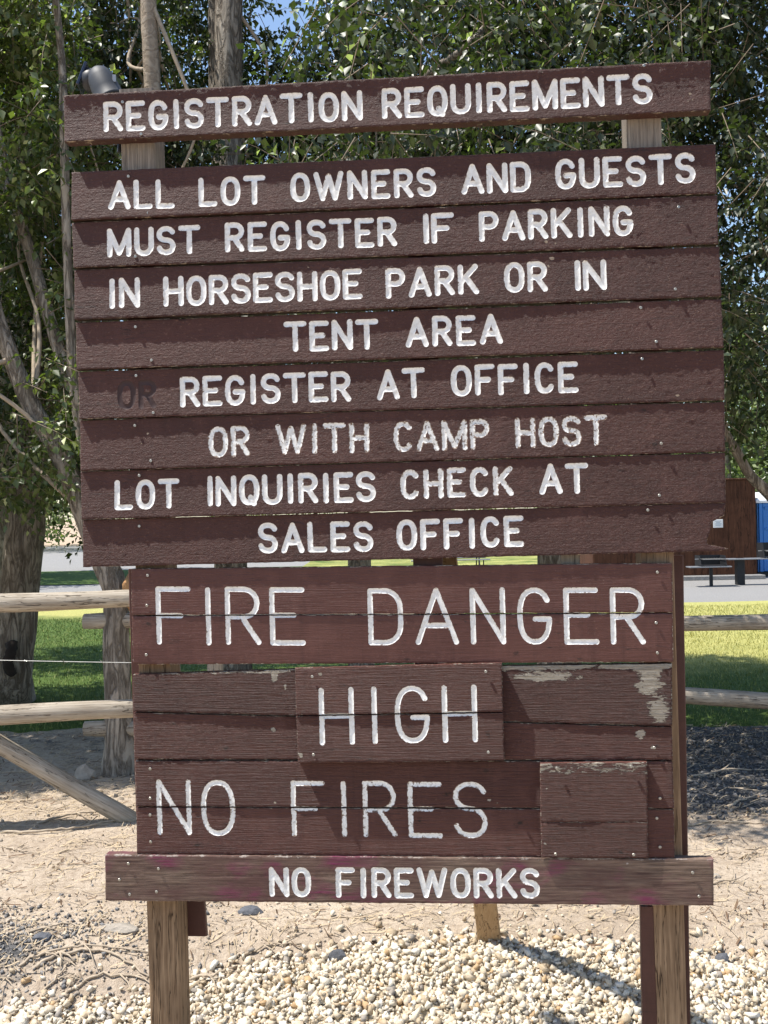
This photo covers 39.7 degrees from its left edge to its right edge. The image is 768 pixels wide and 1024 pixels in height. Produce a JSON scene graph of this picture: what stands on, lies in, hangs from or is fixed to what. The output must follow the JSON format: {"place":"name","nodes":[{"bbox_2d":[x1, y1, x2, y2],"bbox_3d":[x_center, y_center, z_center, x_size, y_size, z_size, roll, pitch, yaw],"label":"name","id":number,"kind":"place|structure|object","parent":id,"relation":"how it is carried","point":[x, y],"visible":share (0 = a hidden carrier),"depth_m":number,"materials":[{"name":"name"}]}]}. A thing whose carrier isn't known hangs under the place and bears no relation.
{"place":"outdoors","nodes":[
{"label":"outdoors","id":0,"kind":"place"},
{"bbox_2d":[40,520,99,585],"bbox_3d":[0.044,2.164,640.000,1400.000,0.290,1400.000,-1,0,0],"label":"ground","id":1,"kind":"structure","parent":0,"point":[68,539],"depth_m":101.40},
{"bbox_2d":[17,299,94,440],"bbox_3d":[-12.570,-2.891,36.676,8.056,10.619,7.859,-1,0,0],"label":"broadleaf tree","id":2,"kind":"object","parent":1,"relation":"on","point":[59,318],"visible":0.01,"depth_m":36.00,"materials":[{"name":"green plant"}]},
{"bbox_2d":[0,0,134,777],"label":"broadleaf tree","id":3,"kind":"object","parent":1,"relation":"on","point":[47,203],"visible":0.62,"depth_m":8.09,"materials":[{"name":"grey plant"}]},
{"bbox_2d":[303,0,607,665],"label":"broadleaf tree","id":4,"kind":"object","parent":1,"relation":"on","point":[453,55],"visible":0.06,"depth_m":10.39,"materials":[{"name":"green plant"}]},
{"bbox_2d":[574,0,767,500],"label":"broadleaf tree","id":5,"kind":"object","parent":1,"relation":"on","point":[753,243],"visible":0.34,"depth_m":8.08,"materials":[{"name":"green plant"}]},
{"bbox_2d":[616,315,767,491],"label":"broadleaf tree","id":6,"kind":"object","parent":1,"relation":"on","point":[729,464],"visible":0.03,"depth_m":35.34,"materials":[{"name":"green plant"}]},
{"bbox_2d":[39,585,101,592],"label":"gravel drive","id":7,"kind":"structure","parent":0,"point":[62,588],"depth_m":29.50,"materials":[{"name":"grey gravel"}]},
{"bbox_2d":[38,608,102,615],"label":"dry verge","id":8,"kind":"structure","parent":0,"point":[75,612],"depth_m":22.04,"materials":[{"name":"yellow plant"}]},
{"bbox_2d":[40,566,302,584],"bbox_3d":[-21.456,2.369,35.000,37.000,0.001,8.000,-1,0,0],"label":"grass strip","id":9,"kind":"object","parent":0,"point":[65,577],"depth_m":34.58,"materials":[{"name":"green plant"}]},
{"bbox_2d":[41,546,309,571],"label":"gravel lot","id":10,"kind":"structure","parent":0,"point":[54,559],"depth_m":43.88,"materials":[{"name":"grey gravel"}]},
{"bbox_2d":[44,491,117,548],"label":"broadleaf tree","id":11,"kind":"object","parent":10,"relation":"on","point":[56,535],"visible":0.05,"depth_m":66.36,"materials":[{"name":"green plant"}]},
{"bbox_2d":[0,725,767,1013],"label":"dirt ground","id":12,"kind":"structure","parent":0,"point":[457,925],"depth_m":5.25,"materials":[{"name":"beige soil"}]},
{"bbox_2d":[0,975,16,994],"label":"twig","id":13,"kind":"object","parent":12,"relation":"on","point":[5,977],"visible":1,"depth_m":4.69,"materials":[{"name":"beige wood"}]},
{"bbox_2d":[4,842,39,853],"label":"twig","id":14,"kind":"object","parent":12,"relation":"on","point":[6,847],"visible":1,"depth_m":6.24,"materials":[{"name":"beige wood"}]},
{"bbox_2d":[25,927,44,951],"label":"twig","id":15,"kind":"object","parent":12,"relation":"on","point":[36,948],"visible":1,"depth_m":4.86,"materials":[{"name":"beige wood"}]},
{"bbox_2d":[32,932,51,942],"bbox_3d":[-1.589,1.978,4.941,0.094,0.054,0.072,-1,0,-5],"label":"rock","id":16,"kind":"object","parent":12,"relation":"on","point":[40,936],"visible":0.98,"depth_m":4.92,"materials":[{"name":"grey stone"}]},
{"bbox_2d":[23,804,69,813],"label":"twig","id":17,"kind":"object","parent":12,"relation":"on","point":[39,810],"visible":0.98,"depth_m":7.11,"materials":[{"name":"beige wood"}]},
{"bbox_2d":[0,816,114,833],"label":"twig","id":18,"kind":"object","parent":12,"relation":"on","point":[38,831],"visible":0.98,"depth_m":6.60,"materials":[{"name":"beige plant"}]},
{"bbox_2d":[36,960,81,1001],"bbox_3d":[-1.432,2.071,4.701,0.244,0.107,0.109,-1,0,-35],"label":"twig","id":19,"kind":"object","parent":12,"relation":"on","point":[54,980],"visible":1,"depth_m":4.71,"materials":[{"name":"beige wood"}]},
{"bbox_2d":[0,590,136,822],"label":"log fence","id":20,"kind":"object","parent":12,"relation":"on","point":[87,795],"visible":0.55,"depth_m":6.69,"materials":[{"name":"wood"}]},
{"bbox_2d":[54,973,93,992],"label":"twig","id":21,"kind":"object","parent":12,"relation":"on","point":[65,974],"visible":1,"depth_m":4.69,"materials":[{"name":"beige wood"}]},
{"bbox_2d":[18,943,147,966],"bbox_3d":[-1.344,2.003,4.792,0.586,0.065,0.130,-1,0,6],"label":"twig","id":22,"kind":"object","parent":12,"relation":"on","point":[86,945],"visible":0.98,"depth_m":4.83,"materials":[{"name":"beige wood"}]},
{"bbox_2d":[37,806,131,823],"bbox_3d":[-1.938,1.980,6.929,0.626,0.037,0.143,-1,0,-28],"label":"twig","id":23,"kind":"object","parent":12,"relation":"on","point":[52,818],"visible":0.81,"depth_m":6.91,"materials":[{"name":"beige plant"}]},
{"bbox_2d":[74,763,95,780],"bbox_3d":[-2.241,1.980,7.963,0.175,0.191,0.115,-1,0,5],"label":"rock","id":24,"kind":"object","parent":12,"relation":"on","point":[85,772],"visible":0.61,"depth_m":7.93,"materials":[{"name":"grey stone"}]},
{"bbox_2d":[35,947,148,976],"bbox_3d":[-1.295,2.023,4.775,0.534,0.084,0.126,-1,0,4],"label":"twig","id":25,"kind":"object","parent":12,"relation":"on","point":[60,953],"visible":0.94,"depth_m":4.80,"materials":[{"name":"beige wood"}]},
{"bbox_2d":[82,837,117,845],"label":"twig","id":26,"kind":"object","parent":12,"relation":"on","point":[86,838],"visible":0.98,"depth_m":6.34,"materials":[{"name":"beige wood"}]},
{"bbox_2d":[56,971,148,1002],"bbox_3d":[-1.205,2.077,4.642,0.432,0.085,0.150,-1,0,0],"label":"twig","id":27,"kind":"object","parent":12,"relation":"on","point":[122,975],"visible":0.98,"depth_m":4.69,"materials":[{"name":"beige wood"}]},
{"bbox_2d":[99,922,138,933],"bbox_3d":[-1.250,1.964,5.014,0.206,0.049,0.100,-1,0,12],"label":"rock","id":28,"kind":"object","parent":12,"relation":"on","point":[124,928],"visible":0.97,"depth_m":4.98,"materials":[{"name":"beige stone"}]},
{"bbox_2d":[0,884,365,1021],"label":"dark gravel","id":29,"kind":"structure","parent":12,"relation":"on","point":[64,981],"depth_m":4.91,"materials":[{"name":"grey gravel"}]},
{"bbox_2d":[238,905,262,915],"bbox_3d":[-0.653,1.948,5.188,0.128,0.053,0.084,-1,0,6],"label":"rock","id":30,"kind":"object","parent":12,"relation":"on","point":[247,910],"visible":0.93,"depth_m":5.17,"materials":[{"name":"grey stone"}]},
{"bbox_2d":[236,932,304,960],"bbox_3d":[-0.495,1.982,4.791,0.366,0.055,0.161,-1,0,-25],"label":"twig","id":31,"kind":"object","parent":12,"relation":"on","point":[255,950],"visible":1,"depth_m":4.83,"materials":[{"name":"beige wood"}]},
{"bbox_2d":[0,721,767,980],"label":"twig litter","id":32,"kind":"object","parent":12,"relation":"on","point":[128,835],"visible":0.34,"depth_m":5.46,"materials":[{"name":"brown wood"}]},
{"bbox_2d":[0,726,767,998],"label":"dirt pebbles","id":33,"kind":"object","parent":12,"relation":"on","point":[235,906],"visible":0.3,"depth_m":5.38,"materials":[{"name":"grey stone"}]},
{"bbox_2d":[64,60,727,1023],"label":"information sign","id":34,"kind":"object","parent":12,"relation":"on","point":[452,760],"visible":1,"depth_m":3.95,"materials":[{"name":"brown paint"}]},
{"bbox_2d":[76,61,120,152],"bbox_3d":[-1.129,-1.596,4.203,0.234,0.364,0.122,-1,0,23],"label":"solar spotlight","id":35,"kind":"object","parent":34,"relation":"attached to","point":[97,79],"visible":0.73,"depth_m":4.15,"materials":[{"name":"grey plastic"}]},
{"bbox_2d":[82,612,767,736],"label":"log fence","id":36,"kind":"object","parent":12,"relation":"on","point":[727,698],"visible":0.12,"depth_m":7.77,"materials":[{"name":"brown wood"}]},
{"bbox_2d":[714,953,729,962],"bbox_3d":[1.504,1.990,4.720,0.071,0.060,0.057,-1,0,15],"label":"rock","id":37,"kind":"object","parent":12,"relation":"on","point":[721,956],"visible":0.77,"depth_m":4.71,"materials":[{"name":"grey stone"}]},
{"bbox_2d":[688,818,761,826],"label":"twig","id":38,"kind":"object","parent":12,"relation":"on","point":[707,821],"visible":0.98,"depth_m":6.51,"materials":[{"name":"brown wood"}]},
{"bbox_2d":[686,726,767,819],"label":"crushed rock","id":39,"kind":"object","parent":12,"relation":"on","point":[717,779],"visible":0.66,"depth_m":7.81,"materials":[{"name":"grey gravel"}]},
{"bbox_2d":[714,843,741,855],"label":"twig","id":40,"kind":"object","parent":12,"relation":"on","point":[725,852],"visible":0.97,"depth_m":5.99,"materials":[{"name":"beige wood"}]},
{"bbox_2d":[691,762,765,776],"bbox_3d":[2.492,1.879,7.741,0.609,0.078,0.131,-1,0,-12],"label":"twig","id":41,"kind":"object","parent":12,"relation":"on","point":[711,773],"visible":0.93,"depth_m":7.72,"materials":[{"name":"wood"}]},
{"bbox_2d":[713,869,746,884],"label":"twig","id":42,"kind":"object","parent":12,"relation":"on","point":[722,880],"visible":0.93,"depth_m":5.49,"materials":[{"name":"beige wood"}]},
{"bbox_2d":[728,787,761,792],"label":"twig","id":43,"kind":"object","parent":12,"relation":"on","point":[744,789],"visible":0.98,"depth_m":7.22,"materials":[{"name":"wood"}]},
{"bbox_2d":[727,790,767,806],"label":"twig","id":44,"kind":"object","parent":12,"relation":"on","point":[738,800],"visible":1,"depth_m":6.96,"materials":[{"name":"wood"}]},
{"bbox_2d":[739,849,760,863],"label":"twig","id":45,"kind":"object","parent":12,"relation":"on","point":[747,854],"visible":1,"depth_m":5.91,"materials":[{"name":"beige wood"}]},
{"bbox_2d":[745,842,767,849],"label":"twig","id":46,"kind":"object","parent":12,"relation":"on","point":[757,847],"visible":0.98,"depth_m":6.04,"materials":[{"name":"beige wood"}]},
{"bbox_2d":[0,904,767,1023],"bbox_3d":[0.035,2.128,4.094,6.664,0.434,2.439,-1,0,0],"label":"cream gravel","id":47,"kind":"structure","parent":0,"point":[579,956],"depth_m":4.59,"materials":[{"name":"beige gravel"}]},
{"bbox_2d":[17,922,90,934],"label":"twig","id":48,"kind":"object","parent":47,"relation":"on","point":[37,929],"visible":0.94,"depth_m":5.03,"materials":[{"name":"beige wood"}]},
{"bbox_2d":[189,965,237,995],"bbox_3d":[-0.759,2.048,4.684,0.191,0.063,0.188,-1,0,24],"label":"twig","id":49,"kind":"object","parent":47,"relation":"on","point":[211,976],"visible":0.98,"depth_m":4.67,"materials":[{"name":"beige wood"}]},
{"bbox_2d":[307,968,358,985],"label":"twig","id":50,"kind":"object","parent":47,"relation":"on","point":[353,980],"visible":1,"depth_m":4.63,"materials":[{"name":"beige wood"}]},
{"bbox_2d":[328,949,345,960],"bbox_3d":[-0.208,2.000,4.767,0.088,0.077,0.059,-1,0,-1],"label":"rock","id":51,"kind":"object","parent":47,"relation":"on","point":[339,954],"visible":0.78,"depth_m":4.75,"materials":[{"name":"grey stone"}]},
{"bbox_2d":[319,910,381,920],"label":"twig","id":52,"kind":"object","parent":47,"relation":"on","point":[346,917],"visible":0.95,"depth_m":5.09,"materials":[{"name":"beige wood"}]},
{"bbox_2d":[0,601,767,735],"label":"lawn","id":53,"kind":"structure","parent":0,"point":[689,721],"depth_m":12.96,"materials":[{"name":"green plant"}]},
{"bbox_2d":[0,0,105,572],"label":"broadleaf tree","id":54,"kind":"object","parent":53,"relation":"on","point":[4,380],"visible":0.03,"depth_m":13.82,"materials":[{"name":"green plant"}]},
{"bbox_2d":[0,0,126,704],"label":"broadleaf tree","id":55,"kind":"object","parent":53,"relation":"on","point":[22,558],"visible":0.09,"depth_m":10.45,"materials":[{"name":"green plant"}]},
{"bbox_2d":[29,0,270,671],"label":"broadleaf tree","id":56,"kind":"object","parent":53,"relation":"on","point":[142,37],"visible":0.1,"depth_m":9.60,"materials":[{"name":"green plant"}]},
{"bbox_2d":[122,0,429,669],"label":"broadleaf tree","id":57,"kind":"object","parent":53,"relation":"on","point":[223,31],"visible":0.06,"depth_m":11.30,"materials":[{"name":"green plant"}]},
{"bbox_2d":[191,0,767,663],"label":"broadleaf tree","id":58,"kind":"object","parent":53,"relation":"on","point":[505,30],"visible":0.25,"depth_m":7.56,"materials":[{"name":"green plant"}]},
{"bbox_2d":[3,0,767,519],"label":"sky","id":59,"kind":"structure","parent":0,"point":[267,20],"materials":[{"name":"blue"}]},
{"bbox_2d":[303,556,536,566],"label":"lawn","id":60,"kind":"structure","parent":0,"point":[503,560],"depth_m":39.99,"materials":[{"name":"green plant"}]},
{"bbox_2d":[411,557,489,564],"bbox_3d":[2.019,1.526,33.000,2.400,0.784,1.760,-1,0,0],"label":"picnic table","id":61,"kind":"object","parent":60,"relation":"on","point":[476,559],"visible":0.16,"depth_m":32.24,"materials":[{"name":"wood"}]},
{"bbox_2d":[684,577,767,601],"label":"gravel apron","id":62,"kind":"object","parent":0,"point":[725,590],"depth_m":24.06,"materials":[{"name":"grey gravel"}]},
{"bbox_2d":[579,478,765,580],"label":"storage shed","id":63,"kind":"structure","parent":62,"relation":"on","point":[733,529],"depth_m":28.00,"materials":[{"name":"brown wood"}]},
{"bbox_2d":[686,555,731,585],"bbox_3d":[7.799,1.419,25.577,1.000,0.745,0.570,-1,0,0],"label":"park grill","id":64,"kind":"object","parent":62,"relation":"on","point":[707,561],"visible":1,"depth_m":25.61,"materials":[{"name":"metal"}]},
{"bbox_2d":[699,366,767,491],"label":"broadleaf tree","id":65,"kind":"object","parent":62,"relation":"on","point":[748,441],"visible":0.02,"depth_m":38.35,"materials":[{"name":"green plant"}]},
{"bbox_2d":[726,542,767,584],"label":"picnic table","id":66,"kind":"object","parent":62,"relation":"on","point":[762,552],"visible":0.94,"depth_m":25.80,"materials":[{"name":"metal"}]},
{"bbox_2d":[755,492,767,576],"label":"portable toilet","id":67,"kind":"object","parent":62,"relation":"on","point":[761,502],"visible":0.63,"depth_m":28.62,"materials":[{"name":"plastic"}]},
{"bbox_2d":[762,507,767,570],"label":"door","id":68,"kind":"structure","parent":67,"relation":"in","point":[765,512],"depth_m":28.62,"materials":[{"name":"blue plastic"}]}
]}

